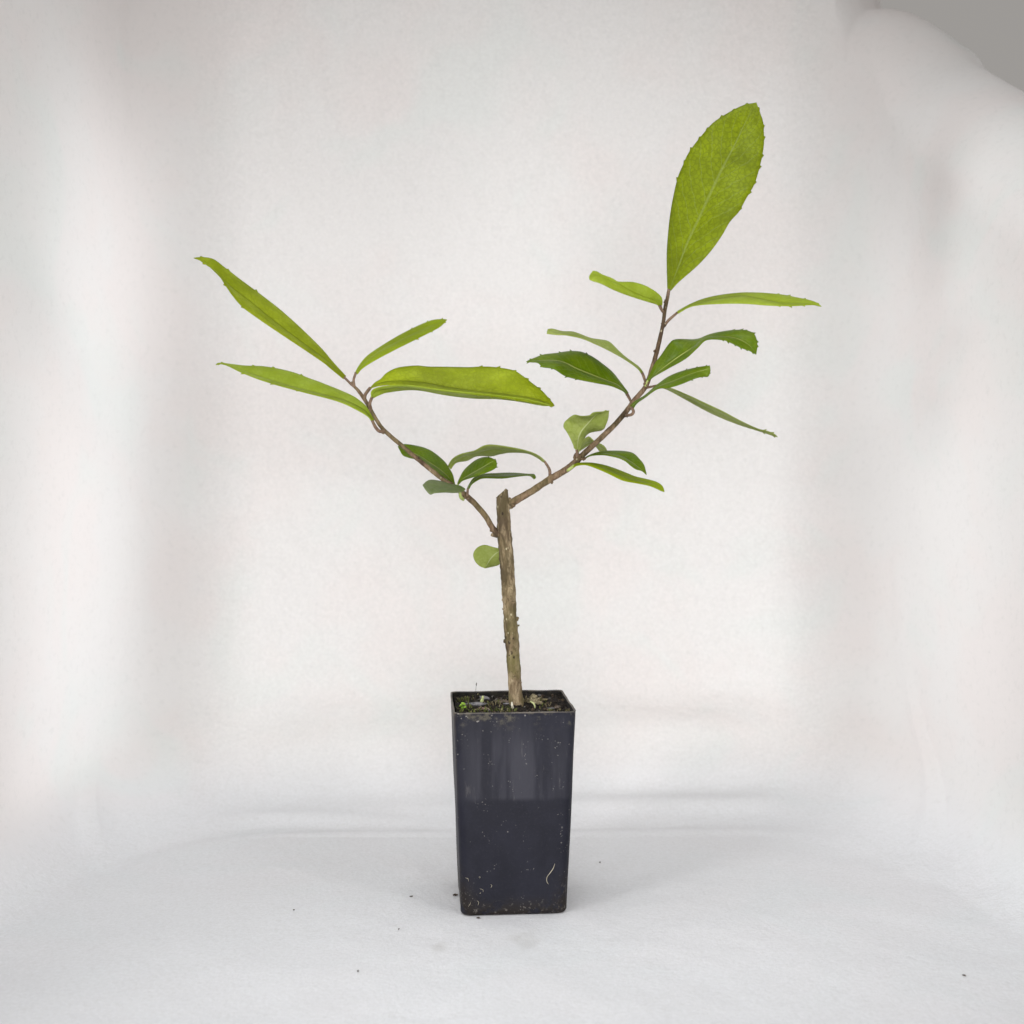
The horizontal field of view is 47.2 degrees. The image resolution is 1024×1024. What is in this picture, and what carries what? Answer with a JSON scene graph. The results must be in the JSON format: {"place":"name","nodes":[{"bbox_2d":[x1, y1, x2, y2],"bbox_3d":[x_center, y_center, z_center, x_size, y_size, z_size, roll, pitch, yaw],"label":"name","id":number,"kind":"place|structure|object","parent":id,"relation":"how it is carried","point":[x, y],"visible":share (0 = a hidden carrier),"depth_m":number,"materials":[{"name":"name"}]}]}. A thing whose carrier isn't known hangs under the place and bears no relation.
{"place":"outdoors","nodes":[
{"label":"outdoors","id":0,"kind":"place"},
{"bbox_2d":[0,0,1023,940],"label":"backdrop","id":1,"kind":"structure","parent":0,"point":[234,604],"depth_m":0.94,"materials":[{"name":"white fabric"}]},
{"bbox_2d":[0,837,1023,1023],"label":"floor","id":2,"kind":"structure","parent":0,"point":[703,931],"depth_m":0.61,"materials":[{"name":"white fabric"}]},
{"bbox_2d":[450,690,575,915],"bbox_3d":[-0.001,0.166,0.679,0.068,0.114,0.069,0,1,-5],"label":"plant pot","id":3,"kind":"object","parent":2,"relation":"on","point":[513,775],"visible":0.99,"depth_m":0.65,"materials":[{"name":"black plastic"}]},
{"bbox_2d":[454,693,570,712],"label":"potting soil","id":4,"kind":"structure","parent":3,"relation":"in","point":[557,700],"depth_m":0.68,"materials":[{"name":"black soil"}]},
{"bbox_2d":[459,702,465,708],"bbox_3d":[-0.028,0.111,0.665,0.004,0.005,0.002,0,1,0],"label":"weed seedling","id":5,"kind":"object","parent":4,"relation":"on","point":[461,704],"visible":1,"depth_m":0.67,"materials":[{"name":"green plant"}]},
{"bbox_2d":[466,702,487,706],"bbox_3d":[-0.020,0.111,0.675,0.014,0.002,0.004,0,1,0],"label":"bark chip","id":6,"kind":"object","parent":4,"relation":"on","point":[474,704],"visible":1,"depth_m":0.68,"materials":[{"name":"grey wood"}]},
{"bbox_2d":[493,699,508,702],"bbox_3d":[-0.005,0.111,0.683,0.011,0.002,0.008,0,1,0],"label":"bark chip","id":7,"kind":"object","parent":4,"relation":"on","point":[502,701],"visible":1,"depth_m":0.68,"materials":[{"name":"wood"}]},
{"bbox_2d":[194,103,821,706],"bbox_3d":[0.002,-0.059,0.652,0.353,0.359,0.112,0,1,0],"label":"sapling","id":8,"kind":"object","parent":4,"relation":"in","point":[716,177],"visible":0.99,"depth_m":0.67,"materials":[{"name":"green plant"}]},
{"bbox_2d":[456,694,569,712],"bbox_3d":[0.000,0.110,0.677,0.065,0.006,0.055,0,1,0],"label":"moss","id":9,"kind":"object","parent":4,"relation":"on","point":[488,704],"visible":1,"depth_m":0.67,"materials":[{"name":"green plant"}]},
{"bbox_2d":[526,694,541,704],"bbox_3d":[0.013,0.109,0.682,0.009,0.007,0.008,0,1,0],"label":"moss clump","id":10,"kind":"object","parent":4,"relation":"on","point":[536,700],"visible":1,"depth_m":0.68,"materials":[{"name":"beige plant"}]},
{"bbox_2d":[879,0,1023,91],"label":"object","id":11,"kind":"structure","parent":0,"point":[993,30],"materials":[{"name":"grey"}]}
]}

